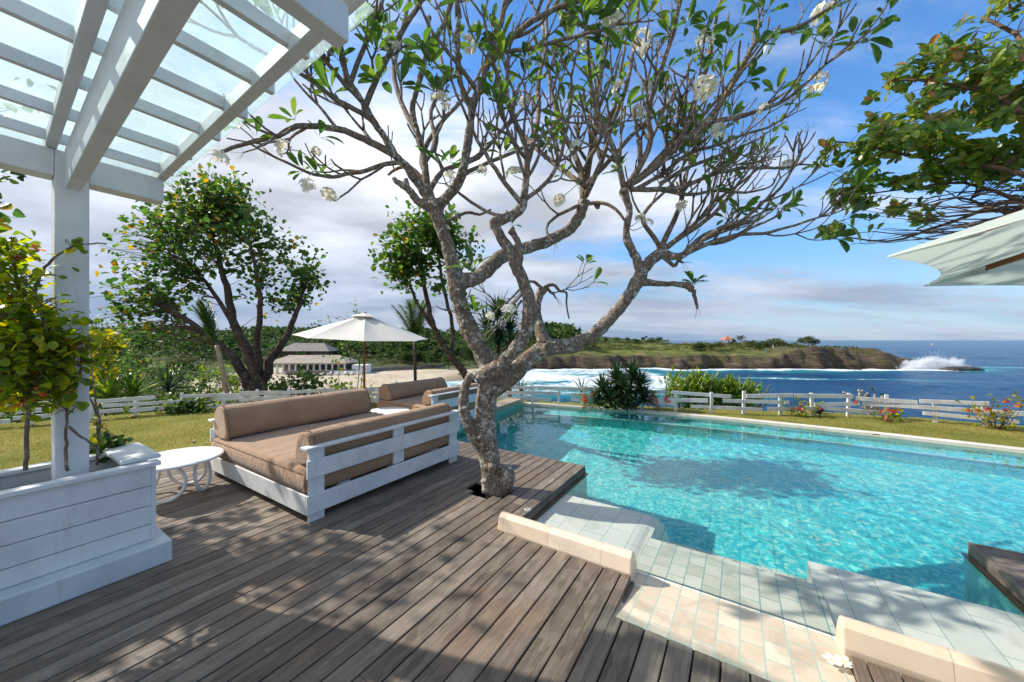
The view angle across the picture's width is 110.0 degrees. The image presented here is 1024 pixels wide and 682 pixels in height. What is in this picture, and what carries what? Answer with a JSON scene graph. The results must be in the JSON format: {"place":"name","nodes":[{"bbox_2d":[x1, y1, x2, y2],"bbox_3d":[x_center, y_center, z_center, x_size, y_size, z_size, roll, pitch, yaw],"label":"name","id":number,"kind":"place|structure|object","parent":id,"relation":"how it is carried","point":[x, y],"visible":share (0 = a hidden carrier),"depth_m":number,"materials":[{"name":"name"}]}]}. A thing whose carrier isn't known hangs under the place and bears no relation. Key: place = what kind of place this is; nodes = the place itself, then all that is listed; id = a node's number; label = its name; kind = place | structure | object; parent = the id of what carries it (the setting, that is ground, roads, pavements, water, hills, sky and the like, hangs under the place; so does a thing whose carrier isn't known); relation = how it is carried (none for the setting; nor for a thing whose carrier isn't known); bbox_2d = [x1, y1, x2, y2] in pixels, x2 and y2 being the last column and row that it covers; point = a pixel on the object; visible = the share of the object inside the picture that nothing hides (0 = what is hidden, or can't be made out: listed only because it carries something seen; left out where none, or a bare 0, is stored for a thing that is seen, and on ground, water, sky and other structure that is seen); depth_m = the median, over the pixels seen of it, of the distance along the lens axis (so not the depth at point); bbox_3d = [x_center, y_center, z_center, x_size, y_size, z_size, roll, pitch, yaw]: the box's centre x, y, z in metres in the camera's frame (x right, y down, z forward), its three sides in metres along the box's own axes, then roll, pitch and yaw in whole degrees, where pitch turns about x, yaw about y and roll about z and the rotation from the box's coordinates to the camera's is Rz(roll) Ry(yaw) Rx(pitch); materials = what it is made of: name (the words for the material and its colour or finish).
{"place":"outdoors","nodes":[
{"label":"outdoors","id":0,"kind":"place"},
{"bbox_2d":[2,336,915,419],"bbox_3d":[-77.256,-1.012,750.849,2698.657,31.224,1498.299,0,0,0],"label":"terrain","id":1,"kind":"structure","parent":0,"point":[807,357],"depth_m":146.51,"materials":[{"name":"green plant"}]},
{"bbox_2d":[0,392,50,422],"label":"shrub","id":2,"kind":"object","parent":1,"relation":"on","point":[9,416],"visible":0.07,"depth_m":11.05,"materials":[{"name":"green plant"}]},
{"bbox_2d":[6,372,103,422],"bbox_3d":[-15.137,3.659,11.969,2.396,6.202,2.207,0,0,-36],"label":"shrub","id":3,"kind":"object","parent":1,"relation":"on","point":[7,413],"visible":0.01,"depth_m":12.26,"materials":[{"name":"green plant"}]},
{"bbox_2d":[89,325,132,415],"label":"croton shrub","id":4,"kind":"object","parent":1,"relation":"on","point":[112,344],"visible":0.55,"depth_m":9.19,"materials":[{"name":"yellow plant"}]},
{"bbox_2d":[90,313,139,414],"bbox_3d":[-19.592,4.691,16.992,3.052,11.984,2.516,0,0,0],"label":"shrub","id":5,"kind":"object","parent":1,"relation":"on","point":[121,353],"visible":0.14,"depth_m":17.32,"materials":[{"name":"green plant"}]},
{"bbox_2d":[90,347,154,415],"bbox_3d":[-14.797,3.762,12.962,2.650,7.050,2.365,0,0,-37],"label":"shrub","id":6,"kind":"object","parent":1,"relation":"on","point":[121,396],"visible":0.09,"depth_m":13.30,"materials":[{"name":"green plant"}]},
{"bbox_2d":[0,399,245,420],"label":"slope undergrowth","id":7,"kind":"object","parent":1,"relation":"on","point":[234,402],"depth_m":50.74,"materials":[{"name":"green plant"}]},
{"bbox_2d":[90,367,167,396],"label":"strap leaf plant","id":8,"kind":"object","parent":1,"relation":"on","point":[132,382],"visible":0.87,"depth_m":9.27,"materials":[{"name":"green plant"}]},
{"bbox_2d":[129,359,147,367],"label":"tree","id":9,"kind":"object","parent":1,"relation":"on","point":[134,365],"visible":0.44,"depth_m":94.71,"materials":[{"name":"green plant"}]},
{"bbox_2d":[131,353,147,361],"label":"tree","id":10,"kind":"object","parent":1,"relation":"on","point":[143,356],"visible":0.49,"depth_m":105.84,"materials":[{"name":"green plant"}]},
{"bbox_2d":[97,347,186,414],"bbox_3d":[-15.409,4.506,14.970,3.186,8.454,2.828,0,0,-44],"label":"shrub","id":11,"kind":"object","parent":1,"relation":"on","point":[148,369],"visible":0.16,"depth_m":14.87,"materials":[{"name":"green plant"}]},
{"bbox_2d":[135,362,200,394],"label":"strap leaf plant","id":12,"kind":"object","parent":1,"relation":"on","point":[169,384],"visible":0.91,"depth_m":10.18,"materials":[{"name":"green plant"}]},
{"bbox_2d":[165,360,179,369],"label":"tree","id":13,"kind":"object","parent":1,"relation":"on","point":[173,362],"visible":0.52,"depth_m":98.16,"materials":[{"name":"green plant"}]},
{"bbox_2d":[153,370,194,388],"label":"tree","id":14,"kind":"object","parent":1,"relation":"on","point":[183,378],"visible":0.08,"depth_m":66.66,"materials":[{"name":"green plant"}]},
{"bbox_2d":[138,361,221,411],"bbox_3d":[-10.534,2.856,11.431,2.165,4.372,2.033,0,0,0],"label":"shrub","id":15,"kind":"object","parent":1,"relation":"on","point":[202,385],"visible":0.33,"depth_m":11.42,"materials":[{"name":"green plant"}]},
{"bbox_2d":[171,357,191,370],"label":"tree","id":16,"kind":"object","parent":1,"relation":"on","point":[180,359],"visible":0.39,"depth_m":101.52,"materials":[{"name":"green plant"}]},
{"bbox_2d":[181,356,194,366],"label":"tree","id":17,"kind":"object","parent":1,"relation":"on","point":[192,360],"visible":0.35,"depth_m":109.25,"materials":[{"name":"green plant"}]},
{"bbox_2d":[188,362,205,374],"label":"tree","id":18,"kind":"object","parent":1,"relation":"on","point":[191,366],"visible":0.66,"depth_m":98.25,"materials":[{"name":"green plant"}]},
{"bbox_2d":[89,162,335,401],"bbox_3d":[-9.157,-1.428,11.155,6.762,7.832,3.350,0,0,0],"label":"hibiscus tree","id":19,"kind":"object","parent":1,"relation":"on","point":[210,215],"visible":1,"depth_m":10.74,"materials":[{"name":"green plant"}]},
{"bbox_2d":[190,361,243,403],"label":"shrub","id":20,"kind":"object","parent":1,"relation":"on","point":[236,382],"visible":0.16,"depth_m":13.84,"materials":[{"name":"green plant"}]},
{"bbox_2d":[227,376,239,389],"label":"tree","id":21,"kind":"object","parent":1,"relation":"on","point":[233,381],"visible":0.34,"depth_m":75.22,"materials":[{"name":"green plant"}]},
{"bbox_2d":[253,363,329,395],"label":"shrub","id":22,"kind":"object","parent":1,"relation":"on","point":[308,375],"visible":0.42,"depth_m":10.42,"materials":[{"name":"green plant"}]},
{"bbox_2d":[273,355,370,374],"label":"beach pavilion","id":23,"kind":"structure","parent":1,"relation":"on","point":[306,362],"depth_m":112.92,"materials":[{"name":"white tile"}]},
{"bbox_2d":[280,343,339,357],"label":"hillside building","id":24,"kind":"structure","parent":23,"relation":"attached to","point":[316,349],"depth_m":150.46,"materials":[{"name":"grey stone"}]},
{"bbox_2d":[89,321,581,364],"bbox_3d":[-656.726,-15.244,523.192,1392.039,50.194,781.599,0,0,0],"label":"wooded hillside","id":25,"kind":"structure","parent":1,"relation":"on","point":[555,330],"depth_m":164.15,"materials":[{"name":"green plant"}]},
{"bbox_2d":[314,300,369,388],"bbox_3d":[-7.541,3.875,15.900,2.534,11.456,2.428,0,0,0],"label":"tree","id":26,"kind":"object","parent":1,"relation":"on","point":[349,342],"visible":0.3,"depth_m":15.87,"materials":[{"name":"green plant"}]},
{"bbox_2d":[311,373,372,394],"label":"shrub","id":27,"kind":"object","parent":1,"relation":"on","point":[337,387],"visible":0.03,"depth_m":10.92,"materials":[{"name":"green plant"}]},
{"bbox_2d":[335,349,348,356],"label":"tree","id":28,"kind":"object","parent":1,"relation":"on","point":[346,351],"visible":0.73,"depth_m":156.41,"materials":[{"name":"green plant"}]},
{"bbox_2d":[336,342,348,350],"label":"tree","id":29,"kind":"object","parent":1,"relation":"on","point":[345,344],"visible":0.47,"depth_m":172.76,"materials":[{"name":"green plant"}]},
{"bbox_2d":[352,344,362,355],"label":"tree","id":30,"kind":"object","parent":1,"relation":"on","point":[355,348],"visible":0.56,"depth_m":163.12,"materials":[{"name":"green plant"}]},
{"bbox_2d":[285,364,443,374],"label":"retaining wall","id":31,"kind":"structure","parent":1,"relation":"on","point":[376,369],"depth_m":122.55,"materials":[{"name":"stone"}]},
{"bbox_2d":[361,343,373,356],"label":"tree","id":32,"kind":"object","parent":1,"relation":"on","point":[369,346],"visible":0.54,"depth_m":164.37,"materials":[{"name":"green plant"}]},
{"bbox_2d":[399,351,412,363],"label":"tree","id":33,"kind":"object","parent":1,"relation":"on","point":[404,354],"visible":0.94,"depth_m":143.05,"materials":[{"name":"green plant"}]},
{"bbox_2d":[390,299,434,380],"bbox_3d":[-3.006,4.141,11.275,1.498,10.924,1.413,0,0,0],"label":"young palm","id":34,"kind":"object","parent":1,"relation":"on","point":[415,326],"visible":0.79,"depth_m":11.08,"materials":[{"name":"green plant"}]},
{"bbox_2d":[407,350,421,359],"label":"tree","id":35,"kind":"object","parent":1,"relation":"on","point":[419,353],"visible":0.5,"depth_m":143.77,"materials":[{"name":"green plant"}]},
{"bbox_2d":[408,352,421,360],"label":"tree","id":36,"kind":"object","parent":1,"relation":"on","point":[411,357],"visible":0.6,"depth_m":143.09,"materials":[{"name":"green plant"}]},
{"bbox_2d":[420,350,434,363],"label":"tree","id":37,"kind":"object","parent":1,"relation":"on","point":[423,355],"visible":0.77,"depth_m":143.36,"materials":[{"name":"green plant"}]},
{"bbox_2d":[425,352,436,368],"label":"tree","id":38,"kind":"object","parent":1,"relation":"on","point":[430,357],"visible":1,"depth_m":131.85,"materials":[{"name":"green plant"}]},
{"bbox_2d":[440,353,451,368],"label":"tree","id":39,"kind":"object","parent":1,"relation":"on","point":[446,358],"visible":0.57,"depth_m":128.28,"materials":[{"name":"green plant"}]},
{"bbox_2d":[459,346,473,362],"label":"tree","id":40,"kind":"object","parent":1,"relation":"on","point":[468,352],"visible":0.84,"depth_m":145.06,"materials":[{"name":"green plant"}]},
{"bbox_2d":[460,289,532,396],"bbox_3d":[-0.474,4.621,12.424,2.813,13.004,2.464,0,0,0],"label":"pandanus","id":41,"kind":"object","parent":1,"relation":"on","point":[509,327],"visible":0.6,"depth_m":12.27,"materials":[{"name":"green plant"}]},
{"bbox_2d":[529,340,857,350],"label":"headland scrub","id":42,"kind":"object","parent":1,"relation":"on","point":[599,342],"visible":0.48,"depth_m":176.96,"materials":[{"name":"green plant"}]},
{"bbox_2d":[707,342,717,349],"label":"tree","id":43,"kind":"object","parent":1,"relation":"on","point":[710,345],"visible":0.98,"depth_m":168.07,"materials":[{"name":"green plant"}]},
{"bbox_2d":[658,365,773,409],"bbox_3d":[5.168,1.419,9.237,2.954,1.564,1.248,0,0,0],"label":"lime shrub","id":44,"kind":"object","parent":1,"relation":"on","point":[699,383],"visible":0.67,"depth_m":9.07,"materials":[{"name":"green plant"}]},
{"bbox_2d":[712,341,725,348],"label":"tree","id":45,"kind":"object","parent":1,"relation":"on","point":[719,343],"visible":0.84,"depth_m":170.25,"materials":[{"name":"green plant"}]},
{"bbox_2d":[720,336,733,344],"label":"gazebo","id":46,"kind":"object","parent":1,"relation":"on","point":[726,338],"visible":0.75,"depth_m":183.50,"materials":[{"name":"orange tile"}]},
{"bbox_2d":[745,340,757,345],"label":"tree","id":47,"kind":"object","parent":1,"relation":"on","point":[752,342],"visible":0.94,"depth_m":170.89,"materials":[{"name":"green plant"}]},
{"bbox_2d":[757,340,769,346],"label":"tree","id":48,"kind":"object","parent":1,"relation":"on","point":[763,342],"visible":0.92,"depth_m":165.81,"materials":[{"name":"green plant"}]},
{"bbox_2d":[765,338,777,344],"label":"tree","id":49,"kind":"object","parent":1,"relation":"on","point":[773,342],"visible":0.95,"depth_m":164.18,"materials":[{"name":"green plant"}]},
{"bbox_2d":[776,340,786,345],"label":"tree","id":50,"kind":"object","parent":1,"relation":"on","point":[781,342],"visible":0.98,"depth_m":162.25,"materials":[{"name":"green plant"}]},
{"bbox_2d":[802,335,814,345],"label":"tree","id":51,"kind":"object","parent":1,"relation":"on","point":[808,339],"visible":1,"depth_m":166.59,"materials":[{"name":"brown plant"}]},
{"bbox_2d":[842,387,883,414],"bbox_3d":[8.425,1.598,8.605,0.973,0.944,0.133,0,0,0],"label":"frangipani sapling","id":52,"kind":"object","parent":1,"relation":"on","point":[866,395],"visible":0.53,"depth_m":8.58,"materials":[{"name":"white plant"}]},
{"bbox_2d":[0,400,1023,476],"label":"lawn","id":53,"kind":"structure","parent":0,"point":[179,423],"depth_m":6.62,"materials":[{"name":"green plant"}]},
{"bbox_2d":[0,77,56,230],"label":"shade tree","id":54,"kind":"object","parent":53,"relation":"on","point":[5,218],"visible":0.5,"depth_m":4.33,"materials":[{"name":"green plant"}]},
{"bbox_2d":[89,366,145,398],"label":"strap leaf plant","id":55,"kind":"object","parent":53,"relation":"on","point":[109,389],"visible":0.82,"depth_m":8.85,"materials":[{"name":"green plant"}]},
{"bbox_2d":[152,393,215,414],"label":"shrub","id":56,"kind":"object","parent":53,"relation":"on","point":[181,407],"visible":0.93,"depth_m":7.88,"materials":[{"name":"green plant"}]},
{"bbox_2d":[0,387,378,424],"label":"garden fence","id":57,"kind":"object","parent":53,"relation":"on","point":[222,397],"visible":0.36,"depth_m":7.64,"materials":[{"name":"white wood"}]},
{"bbox_2d":[190,300,238,403],"bbox_3d":[-7.670,0.390,9.341,1.294,2.898,0.578,0,0,0],"label":"staked palm","id":58,"kind":"object","parent":53,"relation":"on","point":[208,320],"visible":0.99,"depth_m":9.27,"materials":[{"name":"green wood"}]},
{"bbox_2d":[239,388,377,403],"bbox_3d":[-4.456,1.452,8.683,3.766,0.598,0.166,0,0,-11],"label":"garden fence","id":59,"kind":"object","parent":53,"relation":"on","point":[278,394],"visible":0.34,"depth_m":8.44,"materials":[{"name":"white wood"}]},
{"bbox_2d":[292,312,427,387],"bbox_3d":[-3.296,0.498,8.000,2.593,2.265,2.592,0,0,0],"label":"parasol","id":60,"kind":"object","parent":53,"relation":"on","point":[364,326],"visible":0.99,"depth_m":7.39,"materials":[{"name":"beige fabric"}]},
{"bbox_2d":[368,197,484,382],"bbox_3d":[-1.612,-0.468,6.940,2.179,4.414,1.923,0,0,0],"label":"hibiscus tree","id":61,"kind":"object","parent":53,"relation":"on","point":[406,256],"visible":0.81,"depth_m":6.80,"materials":[{"name":"green plant"}]},
{"bbox_2d":[0,441,924,681],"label":"deck","id":62,"kind":"structure","parent":53,"relation":"on","point":[432,573],"depth_m":2.16,"materials":[{"name":"brown wood"}]},
{"bbox_2d":[0,442,171,626],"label":"planter","id":63,"kind":"object","parent":62,"relation":"on","point":[62,540],"visible":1,"depth_m":2.31,"materials":[{"name":"white paint"}]},
{"bbox_2d":[89,430,132,462],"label":"planter shrub","id":64,"kind":"object","parent":63,"relation":"in","point":[121,440],"visible":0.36,"depth_m":2.83,"materials":[{"name":"green plant"}]},
{"bbox_2d":[0,0,366,479],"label":"pergola","id":65,"kind":"object","parent":62,"relation":"on","point":[145,35],"visible":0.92,"depth_m":1.84,"materials":[{"name":"white paint"}]},
{"bbox_2d":[0,222,93,470],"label":"bougainvillea","id":66,"kind":"object","parent":65,"relation":"attached to","point":[24,344],"visible":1,"depth_m":2.19,"materials":[{"name":"green plant"}]},
{"bbox_2d":[19,237,106,470],"bbox_3d":[-2.871,0.092,2.325,0.357,1.555,0.356,0,0,-34],"label":"bougainvillea","id":67,"kind":"object","parent":65,"relation":"attached to","point":[68,394],"visible":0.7,"depth_m":2.33,"materials":[{"name":"green plant"}]},
{"bbox_2d":[89,333,116,464],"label":"bougainvillea","id":68,"kind":"object","parent":65,"relation":"attached to","point":[98,425],"visible":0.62,"depth_m":2.62,"materials":[{"name":"green plant"}]},
{"bbox_2d":[150,446,223,503],"bbox_3d":[-3.490,1.407,3.730,0.769,0.384,0.769,0,0,32],"label":"side table","id":69,"kind":"object","parent":62,"relation":"on","point":[177,459],"visible":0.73,"depth_m":3.74,"materials":[{"name":"white paint"}]},
{"bbox_2d":[208,387,459,522],"bbox_3d":[-2.141,1.177,4.513,2.185,0.846,2.024,0,0,32],"label":"daybed","id":70,"kind":"object","parent":62,"relation":"on","point":[312,446],"visible":0.99,"depth_m":3.90,"materials":[{"name":"beige fabric"}]},
{"bbox_2d":[371,407,409,414],"bbox_3d":[-2.142,1.407,6.137,0.769,0.384,0.769,0,0,32],"label":"side table","id":71,"kind":"object","parent":62,"relation":"on","point":[387,410],"visible":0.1,"depth_m":6.19,"materials":[{"name":"white paint"}]},
{"bbox_2d":[374,377,477,421],"bbox_3d":[-1.543,1.215,7.172,1.540,0.771,1.674,0,0,32],"label":"daybed","id":72,"kind":"object","parent":62,"relation":"on","point":[410,395],"visible":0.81,"depth_m":6.80,"materials":[{"name":"brown fabric"}]},
{"bbox_2d":[187,0,899,498],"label":"frangipani tree","id":73,"kind":"object","parent":62,"relation":"on","point":[505,370],"visible":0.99,"depth_m":3.78,"materials":[{"name":"grey plant"}]},
{"bbox_2d":[498,511,636,582],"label":"stone kerb","id":74,"kind":"structure","parent":62,"relation":"on","point":[609,556],"depth_m":2.69,"materials":[{"name":"beige stone"}]},
{"bbox_2d":[613,571,855,681],"bbox_3d":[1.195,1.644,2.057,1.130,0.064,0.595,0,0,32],"label":"pool step","id":75,"kind":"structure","parent":62,"relation":"on","point":[769,648],"depth_m":2.01,"materials":[{"name":"beige tile"}]},
{"bbox_2d":[821,652,852,667],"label":"fallen flower","id":76,"kind":"object","parent":75,"relation":"on","point":[839,660],"visible":1,"depth_m":1.81,"materials":[{"name":"white plant"}]},
{"bbox_2d":[525,468,1023,681],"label":"deck fascia","id":77,"kind":"structure","parent":62,"relation":"attached to","point":[995,574],"depth_m":2.59,"materials":[{"name":"brown wood"}]},
{"bbox_2d":[887,209,1023,286],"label":"parasol","id":78,"kind":"object","parent":62,"relation":"on","point":[991,252],"visible":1,"depth_m":1.84,"materials":[{"name":"white fabric"}]},
{"bbox_2d":[496,398,522,411],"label":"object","id":79,"kind":"structure","parent":53,"relation":"on","point":[504,404],"depth_m":8.68,"materials":[{"name":"beige stone"}]},
{"bbox_2d":[503,376,540,401],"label":"grassy plant","id":80,"kind":"object","parent":53,"relation":"on","point":[517,384],"visible":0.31,"depth_m":9.89,"materials":[{"name":"white plant"}]},
{"bbox_2d":[572,375,589,392],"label":"grassy plant","id":81,"kind":"object","parent":53,"relation":"on","point":[580,383],"visible":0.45,"depth_m":9.98,"materials":[{"name":"white plant"}]},
{"bbox_2d":[585,358,661,415],"bbox_3d":[2.536,1.033,8.387,1.779,1.415,1.289,0,0,0],"label":"yucca clump","id":82,"kind":"object","parent":53,"relation":"on","point":[622,386],"visible":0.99,"depth_m":8.24,"materials":[{"name":"green plant"}]},
{"bbox_2d":[497,385,1023,425],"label":"garden fence","id":83,"kind":"object","parent":53,"relation":"on","point":[888,403],"visible":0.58,"depth_m":7.74,"materials":[{"name":"white wood"}]},
{"bbox_2d":[578,387,593,408],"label":"bougainvillea","id":84,"kind":"object","parent":83,"relation":"attached to","point":[585,401],"visible":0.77,"depth_m":8.70,"materials":[{"name":"green plant"}]},
{"bbox_2d":[647,391,670,410],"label":"bougainvillea","id":85,"kind":"object","parent":83,"relation":"attached to","point":[665,398],"visible":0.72,"depth_m":8.20,"materials":[{"name":"green plant"}]},
{"bbox_2d":[782,396,823,416],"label":"bougainvillea","id":86,"kind":"object","parent":83,"relation":"attached to","point":[800,404],"visible":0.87,"depth_m":7.64,"materials":[{"name":"green plant"}]},
{"bbox_2d":[853,401,905,421],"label":"bougainvillea","id":87,"kind":"object","parent":83,"relation":"attached to","point":[893,416],"visible":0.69,"depth_m":7.26,"materials":[{"name":"green plant"}]},
{"bbox_2d":[954,391,1023,428],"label":"bougainvillea","id":88,"kind":"object","parent":83,"relation":"attached to","point":[994,414],"visible":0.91,"depth_m":6.56,"materials":[{"name":"green plant"}]},
{"bbox_2d":[882,415,892,421],"bbox_3d":[7.417,1.555,7.090,0.142,0.134,0.141,0,0,-22],"label":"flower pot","id":89,"kind":"object","parent":53,"relation":"on","point":[884,417],"visible":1,"depth_m":7.10,"materials":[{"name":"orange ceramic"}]},
{"bbox_2d":[0,0,1023,339],"label":"sky","id":90,"kind":"structure","parent":0,"point":[759,287],"materials":[{"name":"blue"}]},
{"bbox_2d":[457,330,668,341],"bbox_3d":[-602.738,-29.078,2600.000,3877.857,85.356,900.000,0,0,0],"label":"hills","id":91,"kind":"structure","parent":0,"point":[610,339],"depth_m":2335.27,"materials":[{"name":"green plant"}]},
{"bbox_2d":[468,484,690,681],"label":"ground","id":92,"kind":"structure","parent":0,"point":[476,489],"depth_m":4.67,"materials":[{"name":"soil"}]},
{"bbox_2d":[446,340,1023,425],"bbox_3d":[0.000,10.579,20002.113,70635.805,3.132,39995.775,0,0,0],"label":"sea","id":93,"kind":"structure","parent":0,"point":[1001,364],"depth_m":109.20,"materials":[{"name":"liquid"}]},
{"bbox_2d":[901,353,975,369],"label":"surf spray","id":94,"kind":"object","parent":93,"relation":"on","point":[928,366],"visible":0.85,"depth_m":144.44,"materials":[{"name":"white liquid"}]},
{"bbox_2d":[940,366,983,370],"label":"rock shelf","id":95,"kind":"object","parent":93,"relation":"in","point":[960,368],"visible":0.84,"depth_m":137.97,"materials":[{"name":"grey stone"}]},
{"bbox_2d":[457,405,1023,670],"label":"pool water","id":96,"kind":"structure","parent":0,"point":[820,530],"depth_m":3.45,"materials":[{"name":"teal liquid"}]},
{"bbox_2d":[967,542,1023,596],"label":"deck","id":97,"kind":"structure","parent":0,"point":[1007,565],"depth_m":2.59,"materials":[{"name":"brown wood"}]},
{"bbox_2d":[801,0,1023,244],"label":"sea almond tree","id":98,"kind":"object","parent":97,"relation":"on","point":[996,98],"visible":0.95,"depth_m":3.55,"materials":[{"name":"green plant"}]},
{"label":"pool far wall","id":99,"kind":"structure","parent":0,"visible":0},
{"bbox_2d":[523,402,1023,453],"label":"pool kerb","id":100,"kind":"structure","parent":99,"relation":"on","point":[920,439],"depth_m":6.70,"materials":[{"name":"beige stone"}]},
{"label":"pool floor","id":101,"kind":"structure","parent":0,"visible":0},
{"bbox_2d":[460,402,522,429],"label":"pool side wall","id":102,"kind":"structure","parent":101,"relation":"on","point":[505,410],"depth_m":8.43,"materials":[{"name":"teal tile"}]},
{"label":"deck ledge","id":103,"kind":"structure","parent":102,"relation":"attached to","visible":0},
{"bbox_2d":[835,615,1023,681],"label":"stone kerb","id":104,"kind":"structure","parent":103,"relation":"on","point":[916,658],"depth_m":1.74,"materials":[{"name":"beige stone"}]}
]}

